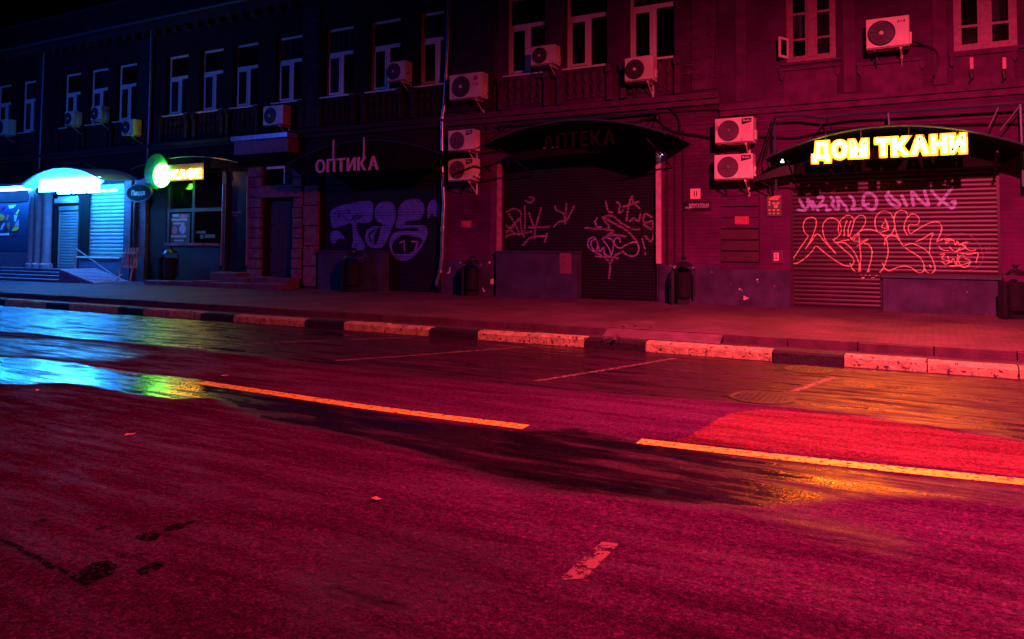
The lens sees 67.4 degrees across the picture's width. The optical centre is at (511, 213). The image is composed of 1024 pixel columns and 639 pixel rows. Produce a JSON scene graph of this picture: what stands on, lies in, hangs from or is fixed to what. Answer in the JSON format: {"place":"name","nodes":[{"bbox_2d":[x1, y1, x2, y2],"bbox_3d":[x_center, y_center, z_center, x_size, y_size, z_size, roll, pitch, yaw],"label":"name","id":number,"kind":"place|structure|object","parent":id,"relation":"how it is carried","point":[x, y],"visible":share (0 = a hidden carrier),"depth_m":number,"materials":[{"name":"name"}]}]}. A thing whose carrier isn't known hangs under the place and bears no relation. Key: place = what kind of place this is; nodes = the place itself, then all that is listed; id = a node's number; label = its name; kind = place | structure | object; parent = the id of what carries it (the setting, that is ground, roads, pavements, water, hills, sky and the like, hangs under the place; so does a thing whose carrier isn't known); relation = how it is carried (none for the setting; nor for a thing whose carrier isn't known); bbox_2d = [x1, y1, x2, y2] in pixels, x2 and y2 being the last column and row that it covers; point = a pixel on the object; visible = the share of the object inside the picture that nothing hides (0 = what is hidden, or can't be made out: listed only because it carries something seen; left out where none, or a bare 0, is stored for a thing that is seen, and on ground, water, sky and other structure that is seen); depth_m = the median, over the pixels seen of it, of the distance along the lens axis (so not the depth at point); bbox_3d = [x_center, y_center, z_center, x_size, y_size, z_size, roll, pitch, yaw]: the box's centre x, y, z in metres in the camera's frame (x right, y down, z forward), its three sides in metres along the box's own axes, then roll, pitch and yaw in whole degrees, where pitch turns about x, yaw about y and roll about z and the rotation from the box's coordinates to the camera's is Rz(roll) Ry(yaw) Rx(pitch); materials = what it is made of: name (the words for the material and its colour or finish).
{"place":"outdoors","nodes":[
{"label":"outdoors","id":0,"kind":"place"},
{"bbox_2d":[0,305,1023,638],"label":"road","id":1,"kind":"structure","parent":0,"point":[536,491],"depth_m":5.29,"materials":[{"name":"grey asphalt"}]},
{"bbox_2d":[0,298,1023,378],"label":"kerb","id":2,"kind":"structure","parent":1,"relation":"on","point":[914,364],"depth_m":12.79,"materials":[{"name":"white concrete"}]},
{"bbox_2d":[728,391,795,403],"bbox_3d":[2.807,2.064,8.636,0.720,0.006,0.720,-1,-3,29],"label":"manhole cover","id":3,"kind":"object","parent":1,"relation":"on","point":[759,397],"visible":1,"depth_m":8.62,"materials":[{"name":"metal"}]},
{"bbox_2d":[783,365,832,372],"bbox_3d":[4.105,2.159,10.661,0.660,0.006,0.660,-1,-3,29],"label":"manhole cover","id":4,"kind":"object","parent":1,"relation":"on","point":[807,369],"visible":1,"depth_m":10.64,"materials":[{"name":"metal"}]},
{"bbox_2d":[0,280,1023,350],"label":"pavement","id":5,"kind":"structure","parent":0,"point":[949,330],"depth_m":15.89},
{"bbox_2d":[0,267,59,281],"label":"entrance steps","id":6,"kind":"structure","parent":5,"relation":"on","point":[31,274],"depth_m":29.07,"materials":[{"name":"stone"}]},
{"bbox_2d":[0,0,154,281],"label":"building","id":7,"kind":"structure","parent":5,"relation":"on","point":[98,55],"depth_m":29.85,"materials":[{"name":"brick"}]},
{"bbox_2d":[0,85,10,119],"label":"window","id":8,"kind":"structure","parent":7,"relation":"in","point":[5,91],"depth_m":32.63,"materials":[{"name":"white plastic"}]},
{"bbox_2d":[0,119,16,142],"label":"air conditioner","id":9,"kind":"object","parent":7,"relation":"attached to","point":[7,128],"visible":1,"depth_m":31.45,"materials":[{"name":"metal"}]},
{"bbox_2d":[0,201,28,251],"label":"coloured window","id":10,"kind":"structure","parent":7,"relation":"in","point":[13,215],"depth_m":31.67,"materials":[{"name":"glass"}]},
{"bbox_2d":[0,184,30,190],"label":"wall light","id":11,"kind":"object","parent":7,"relation":"attached to","point":[10,187],"visible":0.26,"depth_m":30.68,"materials":[{"name":"grey"}]},
{"bbox_2d":[16,81,35,133],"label":"window","id":12,"kind":"structure","parent":7,"relation":"in","point":[30,87],"depth_m":31.73,"materials":[{"name":"white plastic"}]},
{"bbox_2d":[38,51,45,168],"bbox_3d":[-18.824,-4.274,30.776,0.183,4.953,0.135,-1,-3,29],"label":"downpipe","id":13,"kind":"object","parent":7,"relation":"attached to","point":[41,111],"visible":1,"depth_m":30.75,"materials":[{"name":"grey metal"}]},
{"bbox_2d":[58,190,78,197],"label":"transom window","id":14,"kind":"structure","parent":7,"relation":"in","point":[60,195],"depth_m":30.08,"materials":[{"name":"glass"}]},
{"bbox_2d":[58,73,80,128],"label":"window","id":15,"kind":"structure","parent":7,"relation":"in","point":[73,80],"depth_m":30.32,"materials":[{"name":"white plastic"}]},
{"bbox_2d":[61,192,78,231],"bbox_3d":[-17.215,0.610,30.172,1.581,3.131,0.040,-1,-3,29],"label":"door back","id":16,"kind":"structure","parent":7,"relation":"in","point":[63,204],"depth_m":30.30,"materials":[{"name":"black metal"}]},
{"bbox_2d":[64,111,81,134],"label":"air conditioner","id":17,"kind":"object","parent":7,"relation":"attached to","point":[73,119],"visible":1,"depth_m":29.31,"materials":[{"name":"metal"}]},
{"bbox_2d":[20,167,138,193],"bbox_3d":[-15.932,-1.250,28.309,4.936,0.929,1.543,-1,-3,29],"label":"lit canopy","id":18,"kind":"object","parent":7,"relation":"attached to","point":[65,180],"visible":1,"depth_m":27.64,"materials":[{"name":"grey plastic"}]},
{"bbox_2d":[84,68,107,125],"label":"window","id":19,"kind":"structure","parent":7,"relation":"in","point":[100,77],"depth_m":29.50,"materials":[{"name":"white plastic"}]},
{"bbox_2d":[90,105,109,129],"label":"air conditioner","id":20,"kind":"object","parent":7,"relation":"attached to","point":[99,114],"visible":0.99,"depth_m":28.52,"materials":[{"name":"metal"}]},
{"bbox_2d":[112,63,136,122],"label":"window","id":21,"kind":"structure","parent":7,"relation":"in","point":[128,72],"depth_m":28.69,"materials":[{"name":"white plastic"}]},
{"bbox_2d":[121,119,141,144],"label":"air conditioner","id":22,"kind":"object","parent":7,"relation":"attached to","point":[130,128],"visible":1,"depth_m":27.60,"materials":[{"name":"metal"}]},
{"bbox_2d":[131,202,137,279],"bbox_3d":[-13.540,0.931,27.554,0.189,2.894,0.189,-1,-3,29],"label":"downpipe","id":23,"kind":"object","parent":7,"relation":"attached to","point":[134,223],"visible":0.78,"depth_m":27.51,"materials":[{"name":"black metal"}]},
{"bbox_2d":[59,268,128,283],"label":"wheelchair ramp","id":24,"kind":"structure","parent":5,"relation":"on","point":[90,275],"depth_m":27.09,"materials":[{"name":"grey concrete"}]},
{"bbox_2d":[74,248,120,280],"bbox_3d":[-14.915,1.810,27.583,3.990,1.174,0.050,-2,-3,40],"label":"handrail","id":25,"kind":"object","parent":5,"relation":"on","point":[93,261],"visible":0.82,"depth_m":27.94,"materials":[{"name":"grey metal"}]},
{"bbox_2d":[111,248,138,282],"bbox_3d":[-13.536,1.796,26.857,0.988,1.229,0.384,-1,-3,29],"label":"wooden rack","id":26,"kind":"object","parent":5,"relation":"on","point":[125,253],"visible":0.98,"depth_m":26.90,"materials":[{"name":"brown wood"}]},
{"bbox_2d":[158,246,178,279],"bbox_3d":[-11.646,1.731,26.135,0.660,1.298,0.488,0,-2,6],"label":"litter bin","id":27,"kind":"object","parent":5,"relation":"on","point":[167,268],"visible":0.97,"depth_m":26.02,"materials":[{"name":"metal"}]},
{"bbox_2d":[144,272,298,289],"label":"doorway steps","id":28,"kind":"structure","parent":5,"relation":"on","point":[238,280],"depth_m":24.18,"materials":[{"name":"concrete"}]},
{"bbox_2d":[143,0,449,292],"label":"building","id":29,"kind":"structure","parent":5,"relation":"on","point":[224,71],"depth_m":24.08,"materials":[{"name":"brick"}]},
{"bbox_2d":[126,183,153,202],"bbox_3d":[-12.991,-0.720,27.233,1.419,0.672,0.570,-1,-3,29],"label":"oval sign","id":30,"kind":"object","parent":29,"relation":"attached to","point":[139,193],"visible":1,"depth_m":27.01,"materials":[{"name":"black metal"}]},
{"bbox_2d":[146,30,152,160],"bbox_3d":[-13.003,-4.365,27.596,0.156,4.962,0.135,-1,-3,29],"label":"downpipe","id":31,"kind":"object","parent":29,"relation":"attached to","point":[150,92],"visible":0.94,"depth_m":27.55,"materials":[{"name":"grey metal"}]},
{"bbox_2d":[144,154,204,188],"bbox_3d":[-11.564,-1.489,26.499,3.047,1.240,0.550,-1,-3,29],"label":"cafe sign","id":32,"kind":"object","parent":29,"relation":"attached to","point":[159,172],"visible":1,"depth_m":26.40,"materials":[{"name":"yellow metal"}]},
{"bbox_2d":[161,54,188,116],"bbox_3d":[-11.800,-4.536,27.169,1.340,2.190,0.330,-1,-3,29],"label":"window","id":33,"kind":"structure","parent":29,"relation":"in","point":[178,97],"depth_m":27.32,"materials":[{"name":"white plastic"}]},
{"bbox_2d":[130,156,243,179],"bbox_3d":[-11.255,-1.523,26.465,5.475,0.890,0.352,-1,-3,29],"label":"cafe canopy","id":34,"kind":"object","parent":29,"relation":"attached to","point":[212,162],"visible":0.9,"depth_m":25.89,"materials":[{"name":"black metal"}]},
{"bbox_2d":[166,171,228,271],"bbox_3d":[-10.844,0.374,26.413,2.978,3.544,0.140,-1,-3,29],"label":"shop window","id":35,"kind":"structure","parent":29,"relation":"in","point":[202,199],"depth_m":26.32,"materials":[{"name":"black glass"}]},
{"bbox_2d":[195,48,223,113],"bbox_3d":[-10.258,-4.564,26.326,1.340,2.190,0.330,-1,-3,29],"label":"window","id":36,"kind":"structure","parent":29,"relation":"in","point":[213,59],"depth_m":26.47,"materials":[{"name":"white plastic"}]},
{"bbox_2d":[219,184,224,265],"bbox_3d":[-9.633,0.364,25.557,0.172,2.708,0.122,-1,-3,29],"label":"downpipe","id":37,"kind":"object","parent":29,"relation":"attached to","point":[222,223],"visible":1,"depth_m":25.52,"materials":[{"name":"grey metal"}]},
{"bbox_2d":[227,171,247,271],"bbox_3d":[-9.056,0.345,25.540,0.998,3.544,0.080,-1,-3,29],"label":"cafe door","id":38,"kind":"structure","parent":29,"relation":"in","point":[236,259],"depth_m":25.54,"materials":[{"name":"black glass"}]},
{"bbox_2d":[228,43,258,109],"bbox_3d":[-8.820,-4.591,25.541,1.340,2.190,0.330,-1,-3,29],"label":"window","id":39,"kind":"structure","parent":29,"relation":"in","point":[247,55],"depth_m":25.68,"materials":[{"name":"white plastic"}]},
{"bbox_2d":[245,176,249,264],"bbox_3d":[-8.600,0.218,24.999,0.135,2.920,0.135,-1,-3,29],"label":"downpipe","id":40,"kind":"object","parent":29,"relation":"attached to","point":[247,221],"visible":1,"depth_m":24.95,"materials":[{"name":"grey metal"}]},
{"bbox_2d":[231,132,298,161],"bbox_3d":[-7.897,-2.111,24.522,2.470,0.769,0.548,-1,-3,29],"label":"entrance canopy","id":41,"kind":"object","parent":29,"relation":"attached to","point":[268,147],"visible":0.98,"depth_m":24.23,"materials":[{"name":"metal"}]},
{"bbox_2d":[269,169,283,183],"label":"transom window","id":42,"kind":"structure","parent":29,"relation":"in","point":[276,176],"depth_m":24.73,"materials":[{"name":"black glass"}]},
{"bbox_2d":[263,104,290,132],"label":"air conditioner","id":43,"kind":"object","parent":29,"relation":"attached to","point":[274,116],"visible":0.99,"depth_m":24.14,"materials":[{"name":"metal"}]},
{"bbox_2d":[267,198,291,277],"bbox_3d":[-7.395,0.797,24.699,1.247,2.587,0.085,-1,-3,29],"label":"door","id":44,"kind":"structure","parent":29,"relation":"in","point":[279,210],"depth_m":24.72,"materials":[{"name":"black metal"}]},
{"bbox_2d":[270,35,302,104],"bbox_3d":[-7.113,-4.622,24.609,1.340,2.190,0.330,-1,-3,29],"label":"window","id":45,"kind":"structure","parent":29,"relation":"in","point":[290,48],"depth_m":24.73,"materials":[{"name":"white plastic"}]},
{"bbox_2d":[319,26,354,98],"bbox_3d":[-5.293,-4.656,23.615,1.340,2.190,0.330,-1,-3,29],"label":"window","id":46,"kind":"structure","parent":29,"relation":"in","point":[340,41],"depth_m":23.73,"materials":[{"name":"white plastic"}]},
{"bbox_2d":[287,137,462,184],"bbox_3d":[-3.989,-1.521,21.946,5.531,1.167,1.287,-1,-3,29],"label":"opticians canopy","id":47,"kind":"object","parent":29,"relation":"attached to","point":[363,155],"visible":0.99,"depth_m":21.38,"materials":[{"name":"black metal"}]},
{"bbox_2d":[364,18,400,93],"bbox_3d":[-3.741,-4.684,22.767,1.340,2.190,0.330,-1,-3,29],"label":"window","id":48,"kind":"structure","parent":29,"relation":"in","point":[386,35],"depth_m":22.94,"materials":[{"name":"white plastic"}]},
{"bbox_2d":[387,60,411,91],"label":"air conditioner","id":49,"kind":"object","parent":29,"relation":"attached to","point":[399,73],"visible":1,"depth_m":21.89,"materials":[{"name":"metal"}]},
{"bbox_2d":[413,11,449,87],"bbox_3d":[-2.155,-4.713,21.901,1.340,2.190,0.330,-1,-3,29],"label":"window","id":50,"kind":"structure","parent":29,"relation":"in","point":[432,43],"depth_m":22.10,"materials":[{"name":"white plastic"}]},
{"bbox_2d":[434,0,451,285],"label":"downpipe","id":51,"kind":"object","parent":29,"relation":"attached to","point":[442,176],"visible":0.99,"depth_m":21.40,"materials":[{"name":"grey metal"}]},
{"bbox_2d":[341,248,363,291],"bbox_3d":[-4.580,1.619,22.162,0.638,1.256,0.472,0,-2,6],"label":"litter bin","id":52,"kind":"object","parent":5,"relation":"on","point":[351,275],"visible":1,"depth_m":22.05,"materials":[{"name":"metal"}]},
{"bbox_2d":[461,256,481,295],"bbox_3d":[-1.063,1.657,20.522,0.542,1.067,0.401,0,-2,6],"label":"litter bin","id":53,"kind":"object","parent":5,"relation":"on","point":[470,280],"visible":1,"depth_m":20.42,"materials":[{"name":"metal"}]},
{"bbox_2d":[0,292,1023,361],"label":"pavement edge","id":54,"kind":"object","parent":5,"relation":"attached to","point":[975,353],"visible":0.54,"depth_m":14.01,"materials":[{"name":"concrete"}]},
{"bbox_2d":[440,0,721,304],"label":"building","id":55,"kind":"structure","parent":5,"relation":"on","point":[615,226],"depth_m":19.50,"materials":[{"name":"red brick"}]},
{"bbox_2d":[448,129,479,158],"bbox_3d":[-1.273,-1.802,20.909,0.853,0.924,0.508,-1,-3,29],"label":"air conditioner","id":56,"kind":"object","parent":55,"relation":"attached to","point":[461,141],"visible":0.98,"depth_m":20.73,"materials":[{"name":"metal"}]},
{"bbox_2d":[461,221,471,227],"bbox_3d":[-1.250,0.284,21.068,0.310,0.193,0.034,-1,-3,29],"label":"notice sheet","id":57,"kind":"object","parent":55,"relation":"attached to","point":[466,224],"visible":1,"depth_m":21.05,"materials":[{"name":"paper"}]},
{"bbox_2d":[448,158,491,194],"bbox_3d":[-1.145,-1.008,20.802,1.137,0.956,0.508,-1,-3,29],"label":"air conditioner","id":58,"kind":"object","parent":55,"relation":"attached to","point":[464,170],"visible":1,"depth_m":20.71,"materials":[{"name":"metal"}]},
{"bbox_2d":[449,72,491,130],"bbox_3d":[-1.128,-3.013,20.886,1.117,1.548,0.508,-1,-3,29],"label":"air conditioner","id":59,"kind":"object","parent":55,"relation":"attached to","point":[466,87],"visible":1,"depth_m":20.72,"materials":[{"name":"metal"}]},
{"bbox_2d":[498,75,506,130],"bbox_3d":[-0.257,-2.970,20.628,0.244,1.500,0.057,-1,-3,29],"label":"cable","id":60,"kind":"object","parent":55,"relation":"attached to","point":[503,89],"visible":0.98,"depth_m":20.61,"materials":[{"name":"black rubber"}]},
{"bbox_2d":[502,0,544,77],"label":"window","id":61,"kind":"structure","parent":55,"relation":"in","point":[526,17],"depth_m":20.67,"materials":[{"name":"white plastic"}]},
{"bbox_2d":[531,44,560,82],"bbox_3d":[0.901,-3.876,19.816,0.720,0.863,0.508,-1,-3,29],"label":"air conditioner","id":62,"kind":"object","parent":55,"relation":"attached to","point":[546,56],"visible":1,"depth_m":19.65,"materials":[{"name":"metal"}]},
{"bbox_2d":[480,111,687,174],"bbox_3d":[1.503,-1.777,18.579,5.199,1.378,1.939,-1,-3,29],"label":"pharmacy canopy","id":63,"kind":"object","parent":55,"relation":"attached to","point":[559,137],"visible":1,"depth_m":18.63,"materials":[{"name":"black metal"}]},
{"bbox_2d":[561,0,607,70],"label":"window","id":64,"kind":"structure","parent":55,"relation":"in","point":[587,19],"depth_m":19.75,"materials":[{"name":"white plastic"}]},
{"bbox_2d":[515,109,764,120],"bbox_3d":[2.884,-2.388,18.883,6.576,0.310,0.022,-1,-3,29],"label":"cable","id":65,"kind":"object","parent":55,"relation":"attached to","point":[616,114],"visible":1,"depth_m":19.21,"materials":[{"name":"black rubber"}]},
{"bbox_2d":[625,55,661,98],"bbox_3d":[3.280,-3.304,18.488,1.046,0.968,0.508,-1,-3,29],"label":"air conditioner","id":66,"kind":"object","parent":55,"relation":"attached to","point":[642,70],"visible":1,"depth_m":18.40,"materials":[{"name":"metal"}]},
{"bbox_2d":[631,0,674,59],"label":"window","id":67,"kind":"structure","parent":55,"relation":"in","point":[652,21],"depth_m":18.91,"materials":[{"name":"white plastic"}]},
{"bbox_2d":[627,118,714,139],"bbox_3d":[3.753,-2.018,18.388,2.236,0.631,0.047,-1,-3,29],"label":"cable","id":68,"kind":"object","parent":55,"relation":"attached to","point":[674,131],"visible":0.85,"depth_m":18.31,"materials":[{"name":"black rubber"}]},
{"bbox_2d":[669,107,680,137],"bbox_3d":[3.842,-2.245,18.353,0.382,0.905,0.044,-1,-3,29],"label":"cable","id":69,"kind":"object","parent":55,"relation":"attached to","point":[672,110],"visible":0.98,"depth_m":18.27,"materials":[{"name":"black rubber"}]},
{"bbox_2d":[690,188,699,198],"bbox_3d":[4.311,-0.471,18.062,0.235,0.241,0.033,-1,-3,29],"label":"house number plate","id":70,"kind":"object","parent":55,"relation":"attached to","point":[694,193],"visible":1,"depth_m":18.05,"materials":[{"name":"white metal"}]},
{"bbox_2d":[684,201,710,210],"bbox_3d":[4.356,-0.185,18.024,0.635,0.210,0.033,-1,-3,29],"label":"street name plate","id":71,"kind":"object","parent":55,"relation":"attached to","point":[697,205],"visible":1,"depth_m":18.01,"materials":[{"name":"black metal"}]},
{"bbox_2d":[714,0,716,78],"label":"cable","id":72,"kind":"object","parent":55,"relation":"attached to","point":[716,34],"visible":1,"depth_m":17.93,"materials":[{"name":"black rubber"}]},
{"bbox_2d":[603,327,723,343],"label":"pavement ramp","id":73,"kind":"structure","parent":5,"relation":"attached to","point":[672,335],"depth_m":12.84,"materials":[{"name":"concrete"}]},
{"bbox_2d":[670,257,694,304],"bbox_3d":[3.962,1.550,17.779,0.556,1.095,0.412,0,-2,6],"label":"litter bin","id":74,"kind":"object","parent":5,"relation":"on","point":[683,287],"visible":1,"depth_m":17.67,"materials":[{"name":"metal"}]},
{"bbox_2d":[719,0,1023,315],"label":"building","id":75,"kind":"structure","parent":5,"relation":"on","point":[944,240],"depth_m":16.34,"materials":[{"name":"red brick"}]},
{"bbox_2d":[715,116,756,154],"bbox_3d":[5.098,-1.691,17.419,0.884,0.928,0.508,-1,-3,29],"label":"air conditioner","id":76,"kind":"object","parent":75,"relation":"attached to","point":[737,131],"visible":1,"depth_m":17.25,"materials":[{"name":"metal"}]},
{"bbox_2d":[735,216,748,224],"bbox_3d":[5.244,0.149,17.523,0.314,0.190,0.034,-1,-3,29],"label":"notice sheet","id":77,"kind":"object","parent":75,"relation":"attached to","point":[739,220],"visible":1,"depth_m":17.51,"materials":[{"name":"white paper"}]},
{"bbox_2d":[714,153,771,196],"bbox_3d":[5.204,-0.873,17.324,1.174,0.926,0.508,-1,-3,29],"label":"air conditioner","id":78,"kind":"object","parent":75,"relation":"attached to","point":[735,167],"visible":0.98,"depth_m":17.23,"materials":[{"name":"metal"}]},
{"bbox_2d":[767,194,781,215],"bbox_3d":[5.869,-0.191,17.196,0.316,0.488,0.034,-1,-3,29],"label":"poster","id":79,"kind":"object","parent":75,"relation":"attached to","point":[774,204],"visible":1,"depth_m":17.18,"materials":[{"name":"paper"}]},
{"bbox_2d":[771,250,783,263],"bbox_3d":[5.915,0.958,17.119,0.260,0.299,0.034,-1,-3,29],"label":"meter hatch","id":80,"kind":"object","parent":75,"relation":"attached to","point":[777,256],"visible":1,"depth_m":17.10,"materials":[{"name":"metal"}]},
{"bbox_2d":[778,0,841,65],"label":"window","id":81,"kind":"structure","parent":75,"relation":"in","point":[813,22],"depth_m":17.03,"materials":[{"name":"paint"}]},
{"bbox_2d":[752,102,1023,189],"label":"fabric shop canopy","id":82,"kind":"object","parent":75,"relation":"attached to","point":[889,146],"visible":1,"depth_m":15.39,"materials":[{"name":"black metal"}]},
{"bbox_2d":[757,122,1023,138],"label":"cable","id":83,"kind":"object","parent":75,"relation":"attached to","point":[1014,123],"visible":0.75,"depth_m":15.81,"materials":[{"name":"black rubber"}]},
{"bbox_2d":[866,15,938,80],"bbox_3d":[8.060,-3.382,15.854,1.331,1.325,0.548,-1,-3,29],"label":"air conditioner","id":84,"kind":"object","parent":75,"relation":"attached to","point":[894,33],"visible":1,"depth_m":15.79,"materials":[{"name":"metal"}]},
{"bbox_2d":[968,57,973,83],"bbox_3d":[9.220,-2.872,15.431,0.102,0.519,0.133,-1,-3,29],"label":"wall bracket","id":85,"kind":"object","parent":75,"relation":"attached to","point":[971,74],"depth_m":15.38,"materials":[{"name":"metal"}]},
{"bbox_2d":[948,0,1023,55],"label":"window","id":86,"kind":"structure","parent":75,"relation":"in","point":[979,25],"depth_m":15.44,"materials":[{"name":"paint"}]},
{"bbox_2d":[1001,57,1006,82],"bbox_3d":[9.703,-2.823,15.164,0.099,0.510,0.133,-1,-3,29],"label":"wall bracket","id":87,"kind":"object","parent":75,"relation":"attached to","point":[1003,73],"depth_m":15.11,"materials":[{"name":"white metal"}]},
{"bbox_2d":[998,265,1023,319],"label":"litter bin","id":88,"kind":"object","parent":5,"relation":"on","point":[1010,300],"visible":1,"depth_m":14.43,"materials":[{"name":"metal"}]},
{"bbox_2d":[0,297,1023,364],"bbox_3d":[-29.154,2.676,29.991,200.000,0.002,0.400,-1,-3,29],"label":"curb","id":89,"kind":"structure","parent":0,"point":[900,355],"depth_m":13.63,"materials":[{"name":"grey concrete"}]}
]}

